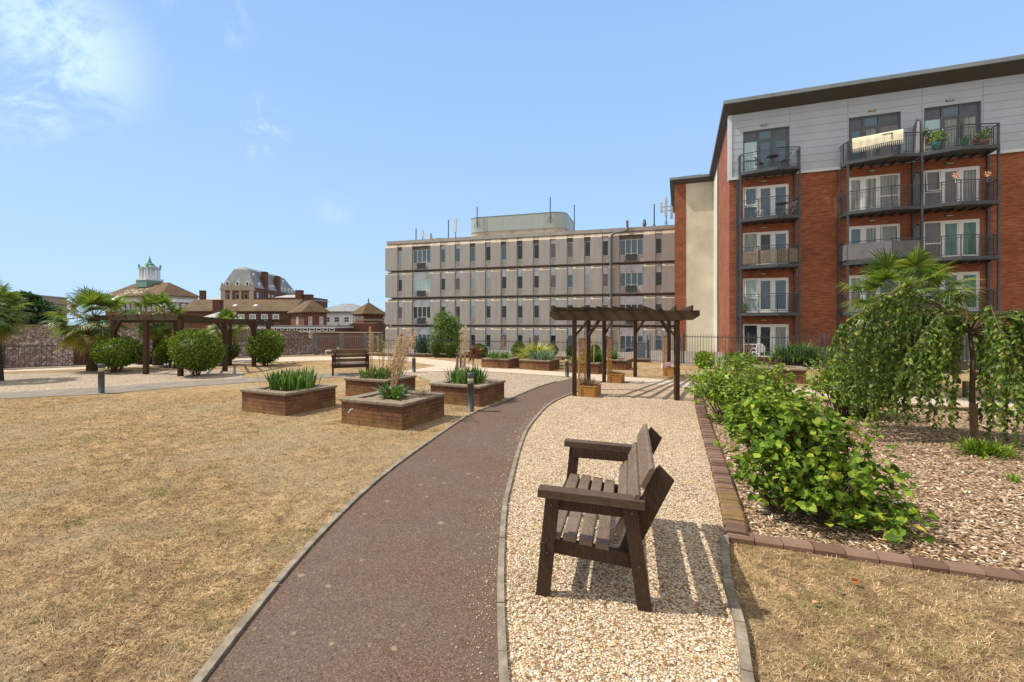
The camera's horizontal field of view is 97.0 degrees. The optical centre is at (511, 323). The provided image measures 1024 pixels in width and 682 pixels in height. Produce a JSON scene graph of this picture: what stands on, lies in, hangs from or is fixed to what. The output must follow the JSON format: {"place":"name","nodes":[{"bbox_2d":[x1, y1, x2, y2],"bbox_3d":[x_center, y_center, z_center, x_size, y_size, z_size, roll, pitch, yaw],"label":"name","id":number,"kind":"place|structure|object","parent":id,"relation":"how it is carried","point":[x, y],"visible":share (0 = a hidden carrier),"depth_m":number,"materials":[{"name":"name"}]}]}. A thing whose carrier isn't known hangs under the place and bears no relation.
{"place":"outdoors","nodes":[
{"label":"outdoors","id":0,"kind":"place"},
{"bbox_2d":[1,293,69,323],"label":"cream building","id":1,"kind":"structure","parent":0,"point":[56,301],"depth_m":112.98,"materials":[{"name":"stone"}]},
{"bbox_2d":[105,256,200,326],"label":"cupola building","id":2,"kind":"structure","parent":0,"point":[149,280],"depth_m":125.55,"materials":[{"name":"red brick"}]},
{"bbox_2d":[0,373,359,397],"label":"grey path","id":3,"kind":"structure","parent":0,"point":[88,391],"depth_m":13.69,"materials":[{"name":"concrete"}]},
{"bbox_2d":[97,364,104,393],"bbox_3d":[-11.418,1.540,12.605,0.170,0.820,0.170,0,0,43],"label":"bollard light","id":4,"kind":"object","parent":3,"relation":"on","point":[101,378],"visible":0.98,"depth_m":12.55,"materials":[{"name":"metal"}]},
{"bbox_2d":[331,349,369,375],"bbox_3d":[-6.162,1.459,17.305,1.370,0.972,0.942,0,0,-22],"label":"park bench","id":5,"kind":"object","parent":3,"relation":"on","point":[342,361],"visible":0.96,"depth_m":17.11,"materials":[{"name":"brown wood"}]},
{"bbox_2d":[4,356,373,371],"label":"pale path","id":6,"kind":"structure","parent":0,"point":[245,360],"depth_m":23.60,"materials":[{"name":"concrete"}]},
{"bbox_2d":[181,300,303,327],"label":"brick range","id":7,"kind":"structure","parent":0,"point":[264,309],"depth_m":90.07,"materials":[{"name":"tile"}]},
{"bbox_2d":[220,267,294,299],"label":"mansard building","id":8,"kind":"structure","parent":0,"point":[243,283],"depth_m":163.41,"materials":[{"name":"brown brick"}]},
{"bbox_2d":[234,325,354,331],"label":"flat roofed building","id":9,"kind":"structure","parent":0,"point":[324,328],"depth_m":55.23,"materials":[{"name":"brown brick"}]},
{"bbox_2d":[263,290,328,307],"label":"slate building","id":10,"kind":"structure","parent":0,"point":[299,295],"depth_m":110.00,"materials":[{"name":"white brick"}]},
{"bbox_2d":[287,300,330,324],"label":"brick house","id":11,"kind":"structure","parent":0,"point":[310,312],"depth_m":83.76,"materials":[{"name":"tile"}]},
{"bbox_2d":[325,304,360,324],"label":"white building","id":12,"kind":"structure","parent":0,"point":[336,314],"depth_m":104.82,"materials":[{"name":"paint"}]},
{"bbox_2d":[350,298,384,322],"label":"brick tower","id":13,"kind":"structure","parent":0,"point":[368,312],"depth_m":71.26,"materials":[{"name":"tile"}]},
{"bbox_2d":[205,378,598,681],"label":"red path","id":14,"kind":"structure","parent":0,"point":[378,591],"depth_m":3.40,"materials":[{"name":"brown asphalt"}]},
{"bbox_2d":[383,349,623,357],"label":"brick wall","id":15,"kind":"structure","parent":0,"point":[562,353],"depth_m":45.75,"materials":[{"name":"brown brick"}]},
{"bbox_2d":[426,310,462,353],"bbox_3d":[-4.473,1.063,29.963,2.583,3.982,2.756,0,0,0],"label":"leafy tree","id":16,"kind":"object","parent":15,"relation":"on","point":[451,328],"visible":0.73,"depth_m":29.55,"materials":[{"name":"green plant"}]},
{"bbox_2d":[0,354,1023,681],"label":"lawn","id":17,"kind":"structure","parent":0,"point":[650,370],"depth_m":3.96,"materials":[{"name":"brown plant"}]},
{"bbox_2d":[39,285,136,370],"bbox_3d":[-17.203,0.194,18.698,3.020,3.612,3.184,0,0,0],"label":"fan palm","id":18,"kind":"object","parent":17,"relation":"on","point":[88,335],"visible":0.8,"depth_m":18.30,"materials":[{"name":"green plant"}]},
{"bbox_2d":[0,368,243,392],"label":"gravel","id":19,"kind":"structure","parent":17,"relation":"on","point":[33,382],"depth_m":15.96,"materials":[{"name":"beige gravel"}]},
{"bbox_2d":[0,280,37,380],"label":"fan palm","id":20,"kind":"object","parent":19,"relation":"on","point":[6,329],"visible":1,"depth_m":15.51,"materials":[{"name":"green plant"}]},
{"bbox_2d":[89,335,142,371],"bbox_3d":[-15.704,1.212,18.018,1.878,1.543,1.890,0,0,10],"label":"round shrub","id":21,"kind":"object","parent":19,"relation":"on","point":[116,352],"visible":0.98,"depth_m":17.60,"materials":[{"name":"green plant"}]},
{"bbox_2d":[165,327,227,375],"bbox_3d":[-11.665,1.060,16.820,1.965,1.847,1.917,0,0,-23],"label":"round shrub","id":22,"kind":"object","parent":19,"relation":"on","point":[195,354],"visible":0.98,"depth_m":16.39,"materials":[{"name":"green plant"}]},
{"bbox_2d":[123,290,189,365],"bbox_3d":[-16.381,0.177,21.051,2.761,3.646,2.745,0,0,0],"label":"fan palm","id":23,"kind":"object","parent":17,"relation":"on","point":[158,332],"visible":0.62,"depth_m":20.73,"materials":[{"name":"green plant"}]},
{"bbox_2d":[4,354,314,369],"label":"fence kerb","id":24,"kind":"structure","parent":17,"relation":"on","point":[134,363],"depth_m":19.85,"materials":[{"name":"concrete"}]},
{"bbox_2d":[2,337,314,367],"bbox_3d":[-19.525,1.405,20.989,20.400,1.290,1.390,0,0,-41],"label":"steel fence","id":25,"kind":"object","parent":24,"relation":"on","point":[78,364],"visible":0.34,"depth_m":19.81,"materials":[{"name":"black metal"}]},
{"bbox_2d":[152,335,172,366],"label":"round shrub","id":26,"kind":"object","parent":17,"relation":"on","point":[161,349],"visible":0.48,"depth_m":19.79,"materials":[{"name":"green plant"}]},
{"bbox_2d":[93,314,288,375],"bbox_3d":[-13.403,0.830,20.523,5.188,2.339,6.665,0,0,20],"label":"pergola","id":27,"kind":"object","parent":17,"relation":"on","point":[178,321],"visible":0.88,"depth_m":18.07,"materials":[{"name":"brown wood"}]},
{"bbox_2d":[204,307,246,342],"bbox_3d":[-14.692,0.567,23.363,2.052,2.866,2.100,0,0,0],"label":"fan palm","id":28,"kind":"object","parent":17,"relation":"on","point":[226,314],"visible":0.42,"depth_m":23.11,"materials":[{"name":"green plant"}]},
{"bbox_2d":[244,328,285,365],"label":"round shrub","id":29,"kind":"object","parent":17,"relation":"on","point":[269,345],"visible":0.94,"depth_m":20.50,"materials":[{"name":"green plant"}]},
{"bbox_2d":[240,384,336,415],"bbox_3d":[-5.101,1.735,10.427,1.450,0.530,1.420,0,0,25],"label":"brick planter","id":30,"kind":"object","parent":17,"relation":"on","point":[265,399],"visible":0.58,"depth_m":9.91,"materials":[{"name":"brick"}]},
{"bbox_2d":[256,365,325,390],"bbox_3d":[-4.998,1.223,10.400,1.301,0.574,1.374,0,0,0],"label":"iris clump","id":31,"kind":"object","parent":30,"relation":"on","point":[286,380],"visible":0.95,"depth_m":10.16,"materials":[{"name":"green plant"}]},
{"bbox_2d":[312,333,379,354],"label":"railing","id":32,"kind":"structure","parent":17,"relation":"on","point":[341,336],"depth_m":28.19,"materials":[{"name":"black metal"}]},
{"bbox_2d":[344,374,416,395],"bbox_3d":[-3.600,1.735,12.492,1.380,0.530,1.360,0,0,24],"label":"brick planter","id":33,"kind":"object","parent":17,"relation":"on","point":[357,385],"visible":0.63,"depth_m":12.04,"materials":[{"name":"brick"}]},
{"bbox_2d":[351,363,409,378],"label":"iris clump","id":34,"kind":"object","parent":33,"relation":"on","point":[379,373],"visible":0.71,"depth_m":12.20,"materials":[{"name":"green plant"}]},
{"bbox_2d":[339,390,445,429],"bbox_3d":[-2.387,1.732,9.149,1.520,0.535,1.507,0,0,24],"label":"brick planter","id":35,"kind":"object","parent":17,"relation":"on","point":[370,409],"visible":0.81,"depth_m":8.65,"materials":[{"name":"brick"}]},
{"bbox_2d":[372,379,416,398],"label":"yucca","id":36,"kind":"object","parent":35,"relation":"in","point":[396,394],"visible":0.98,"depth_m":9.12,"materials":[{"name":"green plant"}]},
{"bbox_2d":[383,327,417,397],"bbox_3d":[-2.276,0.795,9.233,0.699,1.426,0.652,0,0,-10],"label":"dead flower stalk","id":37,"kind":"object","parent":35,"relation":"in","point":[395,364],"visible":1,"depth_m":9.13,"materials":[{"name":"beige plant"}]},
{"bbox_2d":[429,379,505,406],"bbox_3d":[-1.101,1.735,11.434,1.440,0.530,1.360,0,0,25],"label":"brick planter","id":38,"kind":"object","parent":17,"relation":"on","point":[488,391],"visible":0.69,"depth_m":10.90,"materials":[{"name":"brick"}]},
{"bbox_2d":[456,324,469,377],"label":"dead flower stalk","id":39,"kind":"object","parent":38,"relation":"on","point":[464,345],"visible":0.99,"depth_m":11.28,"materials":[{"name":"beige plant"}]},
{"bbox_2d":[443,364,489,384],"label":"iris clump","id":40,"kind":"object","parent":38,"relation":"on","point":[457,374],"visible":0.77,"depth_m":11.23,"materials":[{"name":"green plant"}]},
{"bbox_2d":[467,373,473,411],"bbox_3d":[-0.916,1.525,10.045,0.170,0.850,0.170,0,0,22],"label":"bollard light","id":41,"kind":"object","parent":17,"relation":"on","point":[470,394],"visible":1,"depth_m":9.99,"materials":[{"name":"metal"}]},
{"bbox_2d":[403,371,569,399],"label":"gravel","id":42,"kind":"structure","parent":17,"relation":"on","point":[515,384],"depth_m":15.67,"materials":[{"name":"beige gravel"}]},
{"bbox_2d":[481,357,520,368],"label":"brick planter","id":43,"kind":"object","parent":17,"relation":"on","point":[510,362],"visible":0.69,"depth_m":19.68,"materials":[{"name":"brick"}]},
{"bbox_2d":[358,352,649,362],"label":"wall","id":44,"kind":"structure","parent":17,"relation":"on","point":[457,355],"depth_m":25.96,"materials":[{"name":"brick"}]},
{"bbox_2d":[379,337,648,357],"bbox_3d":[-0.457,1.430,25.372,15.572,1.240,0.734,0,0,16],"label":"steel fence","id":45,"kind":"object","parent":44,"relation":"on","point":[566,342],"visible":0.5,"depth_m":25.61,"materials":[{"name":"black metal"}]},
{"bbox_2d":[519,358,559,370],"bbox_3d":[1.186,1.765,19.391,1.400,0.470,1.300,0,0,26],"label":"brick planter","id":46,"kind":"object","parent":17,"relation":"on","point":[540,365],"visible":0.75,"depth_m":18.88,"materials":[{"name":"brick"}]},
{"bbox_2d":[511,339,564,360],"bbox_3d":[1.079,1.397,20.905,3.634,1.536,3.462,0,0,0],"label":"striped flax","id":47,"kind":"object","parent":46,"relation":"in","point":[532,348],"visible":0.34,"depth_m":20.79,"materials":[{"name":"yellow plant"}]},
{"bbox_2d":[528,349,556,360],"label":"iris clump","id":48,"kind":"object","parent":46,"relation":"on","point":[545,355],"visible":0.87,"depth_m":19.12,"materials":[{"name":"green plant"}]},
{"bbox_2d":[564,361,601,373],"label":"brick planter","id":49,"kind":"object","parent":17,"relation":"on","point":[596,367],"visible":0.38,"depth_m":17.61,"materials":[{"name":"brick"}]},
{"bbox_2d":[444,382,740,681],"bbox_3d":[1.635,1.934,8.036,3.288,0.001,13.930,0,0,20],"label":"gravel","id":50,"kind":"structure","parent":17,"relation":"on","point":[632,403],"depth_m":3.62,"materials":[{"name":"beige gravel"}]},
{"bbox_2d":[578,338,601,397],"bbox_3d":[2.090,1.175,12.149,0.477,1.550,0.614,0,0,27],"label":"trellis planter","id":51,"kind":"object","parent":50,"relation":"on","point":[594,391],"visible":0.92,"depth_m":12.00,"materials":[{"name":"brown wood"}]},
{"bbox_2d":[536,423,673,611],"bbox_3d":[0.803,1.457,3.801,0.942,0.972,1.470,0,0,14],"label":"park bench","id":52,"kind":"object","parent":50,"relation":"on","point":[623,501],"visible":1,"depth_m":3.20,"materials":[{"name":"brown wood"}]},
{"bbox_2d":[607,337,624,382],"bbox_3d":[3.436,1.200,14.932,0.477,1.500,0.614,0,0,25],"label":"trellis planter","id":53,"kind":"object","parent":17,"relation":"on","point":[619,377],"visible":0.98,"depth_m":14.77,"materials":[{"name":"brown wood"}]},
{"bbox_2d":[606,357,632,369],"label":"brick planter","id":54,"kind":"object","parent":17,"relation":"on","point":[623,364],"visible":0.43,"depth_m":19.00,"materials":[{"name":"brick"}]},
{"bbox_2d":[549,305,699,400],"bbox_3d":[3.636,0.782,14.717,3.763,2.435,6.768,0,0,15],"label":"pergola","id":55,"kind":"object","parent":17,"relation":"on","point":[597,314],"visible":0.91,"depth_m":12.01,"materials":[{"name":"brown wood"}]},
{"bbox_2d":[647,334,681,363],"bbox_3d":[7.401,1.305,22.113,0.072,1.490,2.118,0,0,-32],"label":"steel fence","id":56,"kind":"object","parent":17,"relation":"on","point":[652,360],"visible":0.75,"depth_m":22.48,"materials":[{"name":"grey metal"}]},
{"bbox_2d":[663,335,673,375],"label":"trellis planter","id":57,"kind":"object","parent":17,"relation":"on","point":[667,371],"visible":0.74,"depth_m":16.82,"materials":[{"name":"brown wood"}]},
{"bbox_2d":[693,350,715,368],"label":"round shrub","id":58,"kind":"object","parent":17,"relation":"on","point":[701,355],"visible":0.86,"depth_m":19.40,"materials":[{"name":"green plant"}]},
{"bbox_2d":[694,390,748,536],"bbox_3d":[3.582,1.955,8.348,0.248,0.191,9.165,0,0,20],"label":"brick edging","id":59,"kind":"object","parent":17,"relation":"on","point":[733,517],"visible":0.8,"depth_m":5.32,"materials":[{"name":"brick"}]},
{"bbox_2d":[721,534,754,681],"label":"path kerb","id":60,"kind":"structure","parent":17,"relation":"on","point":[745,666],"depth_m":2.92,"materials":[{"name":"concrete"}]},
{"bbox_2d":[723,351,761,371],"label":"round shrub","id":61,"kind":"object","parent":17,"relation":"on","point":[740,357],"visible":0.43,"depth_m":18.34,"materials":[{"name":"green plant"}]},
{"bbox_2d":[753,364,806,383],"bbox_3d":[9.061,1.740,15.413,1.500,0.520,1.300,0,0,26],"label":"brick planter","id":62,"kind":"object","parent":17,"relation":"on","point":[797,372],"visible":0.51,"depth_m":14.75,"materials":[{"name":"brick"}]},
{"bbox_2d":[682,332,1006,370],"bbox_3d":[18.446,1.230,17.984,22.228,1.640,0.456,0,0,17],"label":"steel fence","id":63,"kind":"object","parent":17,"relation":"on","point":[961,357],"visible":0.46,"depth_m":19.94,"materials":[{"name":"black metal"}]},
{"bbox_2d":[701,395,1023,569],"bbox_3d":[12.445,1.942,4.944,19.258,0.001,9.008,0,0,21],"label":"bark bed","id":64,"kind":"object","parent":17,"relation":"on","point":[928,474],"visible":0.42,"depth_m":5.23,"materials":[{"name":"brown wood"}]},
{"bbox_2d":[683,343,811,429],"bbox_3d":[4.572,1.158,8.907,2.397,1.618,2.430,0,0,0],"label":"broad leaved bush","id":65,"kind":"object","parent":64,"relation":"on","point":[719,378],"visible":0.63,"depth_m":8.73,"materials":[{"name":"green plant"}]},
{"bbox_2d":[713,372,940,544],"bbox_3d":[3.073,1.288,4.772,1.691,1.598,1.952,0,0,0],"label":"broad leaved bush","id":66,"kind":"object","parent":64,"relation":"on","point":[812,469],"visible":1,"depth_m":4.51,"materials":[{"name":"green plant"}]},
{"bbox_2d":[799,347,902,418],"bbox_3d":[7.093,1.174,9.397,2.286,1.564,1.528,0,0,0],"label":"broad leaved bush","id":67,"kind":"object","parent":64,"relation":"on","point":[844,409],"visible":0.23,"depth_m":9.36,"materials":[{"name":"green plant"}]},
{"bbox_2d":[814,287,1023,449],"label":"weeping tree","id":68,"kind":"object","parent":64,"relation":"on","point":[910,341],"visible":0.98,"depth_m":7.51,"materials":[{"name":"green plant"}]},
{"bbox_2d":[969,403,978,440],"bbox_3d":[7.663,1.665,7.522,0.080,0.670,0.080,-2,1,-20],"label":"tree stake","id":69,"kind":"object","parent":64,"relation":"on","point":[973,422],"visible":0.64,"depth_m":7.50,"materials":[{"name":"brown wood"}]},
{"bbox_2d":[946,434,1023,461],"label":"clump","id":70,"kind":"object","parent":64,"relation":"on","point":[985,448],"visible":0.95,"depth_m":6.65,"materials":[{"name":"green plant"}]},
{"bbox_2d":[726,532,1023,584],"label":"brick edging","id":71,"kind":"object","parent":17,"relation":"on","point":[1015,576],"visible":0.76,"depth_m":3.69,"materials":[{"name":"brick"}]},
{"bbox_2d":[833,244,988,390],"bbox_3d":[10.901,-0.098,12.526,3.305,4.196,3.536,0,0,0],"label":"fan palm","id":72,"kind":"object","parent":17,"relation":"on","point":[887,268],"visible":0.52,"depth_m":12.21,"materials":[{"name":"green plant"}]},
{"bbox_2d":[0,0,1023,324],"label":"sky","id":73,"kind":"structure","parent":0,"point":[291,140],"materials":[{"name":"blue"}]},
{"bbox_2d":[617,350,727,364],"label":"patio ground","id":74,"kind":"structure","parent":0,"point":[686,356],"depth_m":28.27,"materials":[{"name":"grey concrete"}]},
{"bbox_2d":[758,339,834,363],"bbox_3d":[13.026,1.225,20.689,3.847,1.303,3.998,0,0,0],"label":"agapanthus","id":75,"kind":"object","parent":74,"relation":"on","point":[793,353],"visible":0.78,"depth_m":20.04,"materials":[{"name":"green plant"}]},
{"bbox_2d":[755,357,1022,370],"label":"wall","id":76,"kind":"structure","parent":74,"relation":"on","point":[792,363],"depth_m":20.62,"materials":[{"name":"brick"}]},
{"bbox_2d":[373,356,1015,409],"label":"pale path","id":77,"kind":"structure","parent":0,"point":[441,365],"depth_m":17.49,"materials":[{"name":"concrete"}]},
{"label":"lower ground","id":78,"kind":"structure","parent":0,"visible":0},
{"bbox_2d":[0,290,66,324],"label":"leafy tree","id":79,"kind":"object","parent":78,"relation":"on","point":[41,308],"visible":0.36,"depth_m":41.74,"materials":[{"name":"green plant"}]},
{"bbox_2d":[2,324,323,367],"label":"flint wall","id":80,"kind":"structure","parent":78,"relation":"on","point":[36,337],"depth_m":23.57,"materials":[{"name":"grey stone"}]},
{"bbox_2d":[301,332,383,354],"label":"brown wall","id":81,"kind":"structure","parent":78,"relation":"on","point":[334,342],"depth_m":44.95,"materials":[{"name":"brick"}]},
{"bbox_2d":[337,316,389,346],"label":"brick outbuilding","id":82,"kind":"structure","parent":78,"relation":"on","point":[364,327],"depth_m":62.00,"materials":[{"name":"brick"}]},
{"bbox_2d":[385,212,674,351],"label":"office building","id":83,"kind":"structure","parent":78,"relation":"on","point":[517,277],"depth_m":50.34,"materials":[{"name":"concrete"}]},
{"bbox_2d":[413,246,429,269],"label":"wide window","id":84,"kind":"structure","parent":83,"relation":"in","point":[421,254],"depth_m":53.93,"materials":[{"name":"white glass"}]},
{"bbox_2d":[413,299,430,324],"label":"wide window","id":85,"kind":"structure","parent":83,"relation":"in","point":[421,308],"depth_m":53.92,"materials":[{"name":"white plastic"}]},
{"bbox_2d":[413,272,430,297],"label":"wide window","id":86,"kind":"structure","parent":83,"relation":"in","point":[421,280],"depth_m":53.93,"materials":[{"name":"grey glass"}]},
{"bbox_2d":[620,328,642,351],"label":"wide window","id":87,"kind":"structure","parent":83,"relation":"in","point":[627,332],"depth_m":47.20,"materials":[{"name":"white plastic"}]},
{"bbox_2d":[620,296,642,324],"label":"wide window","id":88,"kind":"structure","parent":83,"relation":"in","point":[633,301],"depth_m":47.09,"materials":[{"name":"white plastic"}]},
{"bbox_2d":[620,264,642,293],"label":"wide window","id":89,"kind":"structure","parent":83,"relation":"in","point":[631,276],"depth_m":47.08,"materials":[{"name":"grey glass"}]},
{"bbox_2d":[620,235,642,262],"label":"wide window","id":90,"kind":"structure","parent":83,"relation":"in","point":[631,246],"depth_m":47.08,"materials":[{"name":"glass"}]},
{"bbox_2d":[670,54,1023,361],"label":"apartment building","id":91,"kind":"structure","parent":78,"relation":"on","point":[777,273],"depth_m":24.48,"materials":[{"name":"red brick"}]},
{"bbox_2d":[743,324,788,356],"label":"patio door","id":92,"kind":"structure","parent":91,"relation":"in","point":[753,329],"depth_m":25.92,"materials":[{"name":"white plastic"}]},
{"bbox_2d":[743,277,788,312],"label":"patio door","id":93,"kind":"structure","parent":91,"relation":"in","point":[762,286],"depth_m":25.90,"materials":[{"name":"white plastic"}]},
{"bbox_2d":[743,230,788,265],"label":"patio door","id":94,"kind":"structure","parent":91,"relation":"in","point":[753,239],"depth_m":25.99,"materials":[{"name":"white glass"}]},
{"bbox_2d":[743,183,788,218],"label":"patio door","id":95,"kind":"structure","parent":91,"relation":"in","point":[749,193],"depth_m":25.92,"materials":[{"name":"white plastic"}]},
{"bbox_2d":[743,127,788,171],"bbox_3d":[14.494,-9.800,25.929,2.320,2.520,0.090,0,0,20],"label":"patio door","id":96,"kind":"structure","parent":91,"relation":"in","point":[753,141],"depth_m":25.94,"materials":[{"name":"grey glass"}]},
{"bbox_2d":[849,274,899,311],"bbox_3d":[19.266,-1.605,24.168,2.280,1.970,0.090,0,0,20],"label":"patio door","id":97,"kind":"structure","parent":91,"relation":"in","point":[854,278],"depth_m":24.36,"materials":[{"name":"white plastic"}]},
{"bbox_2d":[849,223,899,261],"bbox_3d":[19.247,-4.245,24.115,2.280,1.970,0.203,0,0,20],"label":"patio door","id":98,"kind":"structure","parent":91,"relation":"in","point":[868,232],"depth_m":24.16,"materials":[{"name":"white plastic"}]},
{"bbox_2d":[849,173,899,210],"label":"patio door","id":99,"kind":"structure","parent":91,"relation":"in","point":[864,182],"depth_m":24.15,"materials":[{"name":"white plastic"}]},
{"bbox_2d":[849,112,899,160],"bbox_3d":[19.266,-9.800,24.168,2.280,2.520,0.090,0,0,20],"label":"patio door","id":100,"kind":"structure","parent":91,"relation":"in","point":[876,124],"depth_m":24.16,"materials":[{"name":"grey glass"}]},
{"bbox_2d":[851,129,902,153],"bbox_3d":[18.580,-9.235,23.110,2.076,0.810,0.210,0,0,36],"label":"blanket","id":101,"kind":"object","parent":91,"relation":"hanging from","point":[870,140],"visible":1,"depth_m":23.04,"materials":[{"name":"beige fabric"}]},
{"bbox_2d":[927,128,948,149],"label":"potted plant","id":102,"kind":"object","parent":91,"relation":"on","point":[937,144],"visible":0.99,"depth_m":22.28,"materials":[{"name":"green plant"}]},
{"bbox_2d":[924,271,979,310],"bbox_3d":[22.285,-1.605,22.995,2.270,1.970,0.203,0,0,20],"label":"patio door","id":103,"kind":"structure","parent":91,"relation":"in","point":[963,275],"depth_m":22.85,"materials":[{"name":"white plastic"}]},
{"bbox_2d":[924,218,979,257],"bbox_3d":[22.305,-4.245,23.048,2.270,1.970,0.090,0,0,20],"label":"patio door","id":104,"kind":"structure","parent":91,"relation":"in","point":[965,226],"depth_m":23.03,"materials":[{"name":"white glass"}]},
{"bbox_2d":[924,166,979,204],"bbox_3d":[22.285,-6.885,22.995,2.270,1.970,0.203,0,0,20],"label":"patio door","id":105,"kind":"structure","parent":91,"relation":"in","point":[972,172],"depth_m":23.06,"materials":[{"name":"grey glass"}]},
{"bbox_2d":[924,102,979,151],"bbox_3d":[22.305,-9.800,23.048,2.270,2.520,0.090,0,0,20],"label":"patio door","id":106,"kind":"structure","parent":91,"relation":"in","point":[968,113],"depth_m":23.02,"materials":[{"name":"grey glass"}]},
{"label":"garden podium","id":107,"kind":"structure","parent":0,"visible":0},
{"bbox_2d":[191,381,556,681],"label":"path kerb","id":108,"kind":"structure","parent":107,"relation":"on","point":[212,662],"depth_m":3.51,"materials":[{"name":"concrete"}]},
{"bbox_2d":[497,381,601,681],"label":"path kerb","id":109,"kind":"structure","parent":107,"relation":"on","point":[502,658],"depth_m":3.44,"materials":[{"name":"concrete"}]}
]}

